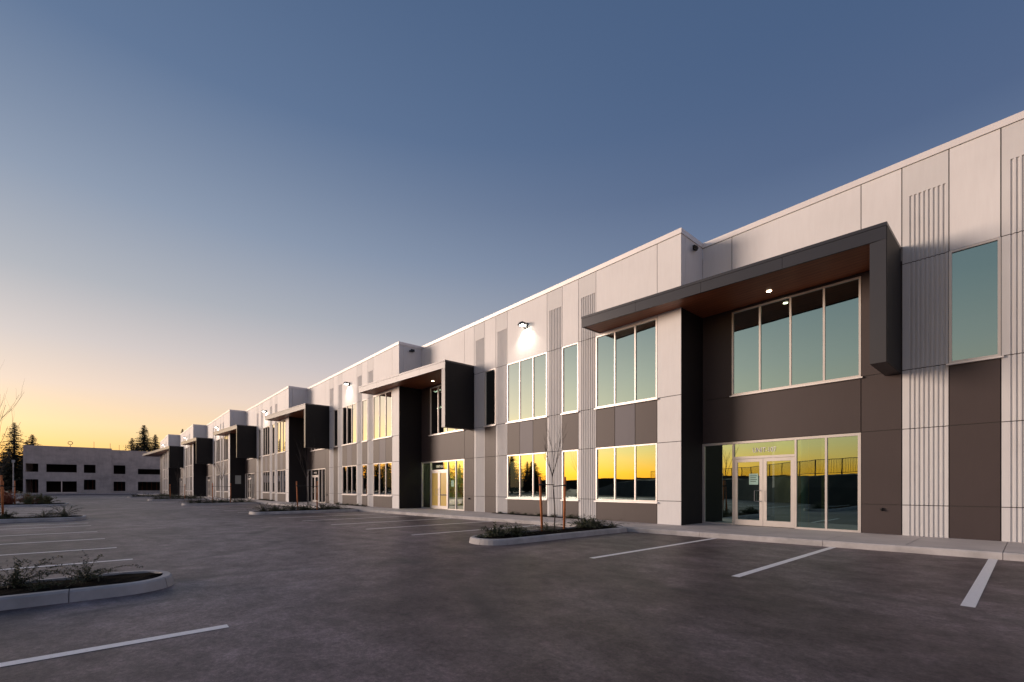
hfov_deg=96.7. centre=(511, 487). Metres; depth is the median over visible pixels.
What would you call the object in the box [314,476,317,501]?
door
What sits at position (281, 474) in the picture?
window
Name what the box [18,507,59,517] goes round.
shrub
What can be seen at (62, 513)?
shrub
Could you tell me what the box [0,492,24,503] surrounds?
shrub
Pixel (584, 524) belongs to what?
shrub
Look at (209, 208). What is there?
sky
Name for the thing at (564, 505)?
wooden stake
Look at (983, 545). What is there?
pavement
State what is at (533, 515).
planting bed
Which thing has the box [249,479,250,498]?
door
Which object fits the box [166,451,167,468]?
window
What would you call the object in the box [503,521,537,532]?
shrub
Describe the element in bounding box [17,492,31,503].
shrub
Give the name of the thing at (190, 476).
window
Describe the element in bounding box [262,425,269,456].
window
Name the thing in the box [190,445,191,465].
window
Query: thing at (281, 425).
window
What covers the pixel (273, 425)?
window
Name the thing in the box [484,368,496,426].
window
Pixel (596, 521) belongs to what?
shrub
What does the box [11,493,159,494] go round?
pavement
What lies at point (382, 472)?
window
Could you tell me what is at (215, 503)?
kerb
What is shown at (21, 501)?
shrub
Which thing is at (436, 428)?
window
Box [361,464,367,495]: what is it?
window
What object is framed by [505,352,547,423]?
window
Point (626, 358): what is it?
window
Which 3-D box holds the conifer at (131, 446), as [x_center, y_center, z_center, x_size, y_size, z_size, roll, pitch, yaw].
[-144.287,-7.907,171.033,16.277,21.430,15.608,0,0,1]
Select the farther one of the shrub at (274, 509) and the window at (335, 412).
the window at (335, 412)
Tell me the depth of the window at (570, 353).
20.02 m
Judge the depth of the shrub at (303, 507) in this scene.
26.82 m
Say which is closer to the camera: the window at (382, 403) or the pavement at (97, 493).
the window at (382, 403)
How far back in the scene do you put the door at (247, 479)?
53.49 m
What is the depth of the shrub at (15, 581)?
6.18 m
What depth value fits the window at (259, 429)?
49.29 m
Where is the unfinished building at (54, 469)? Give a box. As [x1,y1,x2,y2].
[23,441,159,493]
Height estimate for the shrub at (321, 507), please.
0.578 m
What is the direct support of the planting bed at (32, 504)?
in the kerb at (65, 504)
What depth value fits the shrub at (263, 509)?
25.59 m
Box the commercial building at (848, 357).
[142,111,1023,542]
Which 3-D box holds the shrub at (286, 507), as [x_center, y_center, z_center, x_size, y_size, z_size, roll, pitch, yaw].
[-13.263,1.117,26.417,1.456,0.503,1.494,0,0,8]
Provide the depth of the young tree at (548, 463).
14.51 m
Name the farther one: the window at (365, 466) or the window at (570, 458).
the window at (365, 466)
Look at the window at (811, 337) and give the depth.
14.74 m
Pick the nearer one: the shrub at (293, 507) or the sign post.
the shrub at (293, 507)
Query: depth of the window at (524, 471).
22.16 m
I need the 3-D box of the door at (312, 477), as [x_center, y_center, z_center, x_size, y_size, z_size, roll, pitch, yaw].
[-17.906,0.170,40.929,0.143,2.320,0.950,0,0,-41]
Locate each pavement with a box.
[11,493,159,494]
[149,494,1023,552]
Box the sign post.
[12,460,14,496]
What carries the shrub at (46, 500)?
on the planting bed at (32, 504)
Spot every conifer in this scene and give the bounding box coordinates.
[0,422,29,492]
[0,451,22,491]
[18,434,40,491]
[125,425,158,450]
[126,438,135,450]
[146,436,159,450]
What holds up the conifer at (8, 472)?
on the ground
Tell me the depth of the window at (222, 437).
57.55 m
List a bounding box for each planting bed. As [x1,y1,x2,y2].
[0,503,64,504]
[0,572,162,595]
[10,515,82,518]
[253,508,352,511]
[476,526,618,539]
[497,513,582,518]
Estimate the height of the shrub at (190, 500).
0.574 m
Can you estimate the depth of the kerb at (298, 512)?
26.11 m
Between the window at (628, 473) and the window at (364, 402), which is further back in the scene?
the window at (364, 402)
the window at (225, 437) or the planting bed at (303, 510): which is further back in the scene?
the window at (225, 437)
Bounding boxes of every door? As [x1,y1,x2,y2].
[247,479,248,498]
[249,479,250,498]
[311,476,314,501]
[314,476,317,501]
[431,471,438,508]
[439,471,446,508]
[734,458,762,525]
[763,457,794,527]
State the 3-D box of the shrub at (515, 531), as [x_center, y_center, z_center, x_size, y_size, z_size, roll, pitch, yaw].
[0.062,1.189,12.886,0.938,0.406,0.936,0,0,40]
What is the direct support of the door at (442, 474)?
in the commercial building at (848, 357)
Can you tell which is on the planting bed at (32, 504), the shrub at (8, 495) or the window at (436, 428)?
the shrub at (8, 495)
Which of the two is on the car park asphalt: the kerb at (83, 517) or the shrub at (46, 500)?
the kerb at (83, 517)
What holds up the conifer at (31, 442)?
on the ground
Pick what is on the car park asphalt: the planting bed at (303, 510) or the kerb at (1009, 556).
the kerb at (1009, 556)
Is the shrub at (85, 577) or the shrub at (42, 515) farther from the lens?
the shrub at (42, 515)
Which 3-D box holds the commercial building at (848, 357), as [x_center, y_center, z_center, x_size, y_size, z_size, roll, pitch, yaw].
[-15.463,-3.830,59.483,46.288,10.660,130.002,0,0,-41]
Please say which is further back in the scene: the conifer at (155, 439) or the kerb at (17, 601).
the conifer at (155, 439)
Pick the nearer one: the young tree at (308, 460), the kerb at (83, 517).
the kerb at (83, 517)
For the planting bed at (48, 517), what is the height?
0.061 m
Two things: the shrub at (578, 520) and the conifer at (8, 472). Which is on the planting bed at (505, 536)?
the shrub at (578, 520)
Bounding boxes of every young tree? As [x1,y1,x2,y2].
[0,366,24,453]
[215,458,227,487]
[293,437,314,505]
[543,419,568,529]
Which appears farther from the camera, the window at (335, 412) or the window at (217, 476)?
the window at (217, 476)
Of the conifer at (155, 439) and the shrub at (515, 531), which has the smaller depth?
the shrub at (515, 531)
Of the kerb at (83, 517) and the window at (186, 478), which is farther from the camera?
the window at (186, 478)
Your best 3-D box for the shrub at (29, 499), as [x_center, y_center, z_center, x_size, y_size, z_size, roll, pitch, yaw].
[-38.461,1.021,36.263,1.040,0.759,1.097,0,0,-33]
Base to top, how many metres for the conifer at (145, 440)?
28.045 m
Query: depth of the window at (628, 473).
17.80 m
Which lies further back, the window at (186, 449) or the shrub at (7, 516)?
the window at (186, 449)
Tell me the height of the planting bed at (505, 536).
0.061 m
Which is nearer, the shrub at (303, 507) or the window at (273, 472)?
the shrub at (303, 507)
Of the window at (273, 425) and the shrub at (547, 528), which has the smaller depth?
the shrub at (547, 528)
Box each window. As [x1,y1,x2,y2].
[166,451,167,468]
[185,447,187,466]
[185,477,187,490]
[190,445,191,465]
[190,476,191,490]
[215,475,219,491]
[216,439,219,462]
[220,437,222,461]
[224,435,227,460]
[224,474,227,491]
[258,429,260,457]
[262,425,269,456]
[262,471,269,492]
[271,423,274,454]
[272,471,274,492]
[276,419,285,453]
[277,469,285,493]
[332,409,337,447]
[341,402,357,445]
[341,465,356,494]
[361,399,367,442]
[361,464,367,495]
[372,462,391,496]
[373,390,391,439]
[429,385,464,435]
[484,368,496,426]
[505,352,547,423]
[505,452,547,499]
[560,342,578,414]
[560,449,578,500]
[594,318,657,409]
[594,443,657,503]
[729,276,862,396]
[946,237,1003,365]
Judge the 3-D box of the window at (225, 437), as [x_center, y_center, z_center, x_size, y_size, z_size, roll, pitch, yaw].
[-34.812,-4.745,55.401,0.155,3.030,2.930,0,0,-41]
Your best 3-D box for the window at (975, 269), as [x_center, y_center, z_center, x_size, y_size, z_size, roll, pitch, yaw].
[11.907,-4.745,11.726,0.155,3.030,1.040,0,0,-41]
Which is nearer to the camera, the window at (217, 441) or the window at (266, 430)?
the window at (266, 430)
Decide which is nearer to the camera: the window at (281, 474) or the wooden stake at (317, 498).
the wooden stake at (317, 498)
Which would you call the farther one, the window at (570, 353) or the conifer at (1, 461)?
the conifer at (1, 461)
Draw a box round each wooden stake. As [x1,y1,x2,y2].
[0,475,3,516]
[14,481,15,503]
[296,481,297,505]
[316,481,317,509]
[539,477,542,530]
[563,477,565,528]
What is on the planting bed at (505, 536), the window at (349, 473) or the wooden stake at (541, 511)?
the wooden stake at (541, 511)
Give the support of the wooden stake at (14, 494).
on the planting bed at (32, 504)
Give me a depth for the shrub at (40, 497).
37.96 m
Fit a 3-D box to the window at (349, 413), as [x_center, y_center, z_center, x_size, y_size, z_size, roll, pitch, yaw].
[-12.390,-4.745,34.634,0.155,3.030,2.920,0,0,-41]
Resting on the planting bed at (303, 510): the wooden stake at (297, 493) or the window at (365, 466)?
the wooden stake at (297, 493)
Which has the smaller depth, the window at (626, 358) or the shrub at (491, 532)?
the shrub at (491, 532)
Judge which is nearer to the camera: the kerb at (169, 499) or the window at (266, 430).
the window at (266, 430)
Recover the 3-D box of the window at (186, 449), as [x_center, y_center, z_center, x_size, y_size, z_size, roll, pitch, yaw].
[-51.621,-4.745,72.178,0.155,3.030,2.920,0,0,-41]
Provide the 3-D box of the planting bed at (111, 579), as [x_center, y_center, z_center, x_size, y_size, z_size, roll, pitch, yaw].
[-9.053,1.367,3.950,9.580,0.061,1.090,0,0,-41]
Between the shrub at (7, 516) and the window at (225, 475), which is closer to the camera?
the shrub at (7, 516)
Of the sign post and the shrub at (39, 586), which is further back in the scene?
the sign post
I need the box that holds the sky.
[0,0,1023,457]
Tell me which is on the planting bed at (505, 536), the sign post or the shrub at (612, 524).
the shrub at (612, 524)
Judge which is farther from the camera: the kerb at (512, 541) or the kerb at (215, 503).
the kerb at (215, 503)
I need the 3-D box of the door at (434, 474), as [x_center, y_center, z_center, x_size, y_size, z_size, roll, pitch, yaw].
[-4.798,0.170,28.441,0.060,2.320,0.950,0,0,-41]
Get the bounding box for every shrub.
[0,490,17,503]
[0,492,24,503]
[0,510,20,518]
[0,555,77,587]
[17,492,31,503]
[18,494,39,503]
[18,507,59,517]
[22,579,53,590]
[23,495,36,503]
[30,493,49,503]
[32,550,142,587]
[36,495,60,503]
[37,505,80,516]
[181,497,196,502]
[247,503,272,511]
[266,503,292,510]
[268,505,286,510]
[283,501,302,509]
[297,504,314,509]
[313,500,329,509]
[328,501,347,508]
[477,522,510,537]
[501,523,535,536]
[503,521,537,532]
[530,519,567,531]
[561,514,594,527]
[570,515,596,528]
[588,515,605,524]
[592,518,611,526]
[603,519,629,526]
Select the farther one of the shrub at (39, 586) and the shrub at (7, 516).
the shrub at (7, 516)
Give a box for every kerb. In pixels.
[0,502,68,506]
[0,515,86,522]
[0,570,173,610]
[138,494,1023,561]
[147,498,204,500]
[181,502,259,504]
[249,508,357,514]
[469,525,626,545]
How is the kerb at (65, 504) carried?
on the car park asphalt
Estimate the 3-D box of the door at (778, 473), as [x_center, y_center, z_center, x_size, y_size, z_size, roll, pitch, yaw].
[8.889,0.170,15.184,0.121,2.320,0.950,0,0,-41]
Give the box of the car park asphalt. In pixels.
[0,494,1023,681]
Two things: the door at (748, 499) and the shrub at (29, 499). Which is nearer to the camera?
the door at (748, 499)
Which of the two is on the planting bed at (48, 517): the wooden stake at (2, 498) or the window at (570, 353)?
the wooden stake at (2, 498)
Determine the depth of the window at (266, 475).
47.20 m
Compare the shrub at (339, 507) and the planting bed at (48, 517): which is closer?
the planting bed at (48, 517)
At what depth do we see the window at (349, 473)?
34.69 m
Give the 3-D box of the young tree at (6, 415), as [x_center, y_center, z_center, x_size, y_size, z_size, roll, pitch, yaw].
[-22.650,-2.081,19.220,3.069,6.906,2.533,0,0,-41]
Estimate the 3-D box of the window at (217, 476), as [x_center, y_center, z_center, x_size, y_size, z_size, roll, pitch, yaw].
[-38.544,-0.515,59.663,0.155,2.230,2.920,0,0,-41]
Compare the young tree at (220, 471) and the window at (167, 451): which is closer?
the young tree at (220, 471)
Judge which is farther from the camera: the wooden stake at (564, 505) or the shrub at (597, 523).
the shrub at (597, 523)
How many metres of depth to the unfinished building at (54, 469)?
105.39 m
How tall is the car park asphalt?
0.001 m

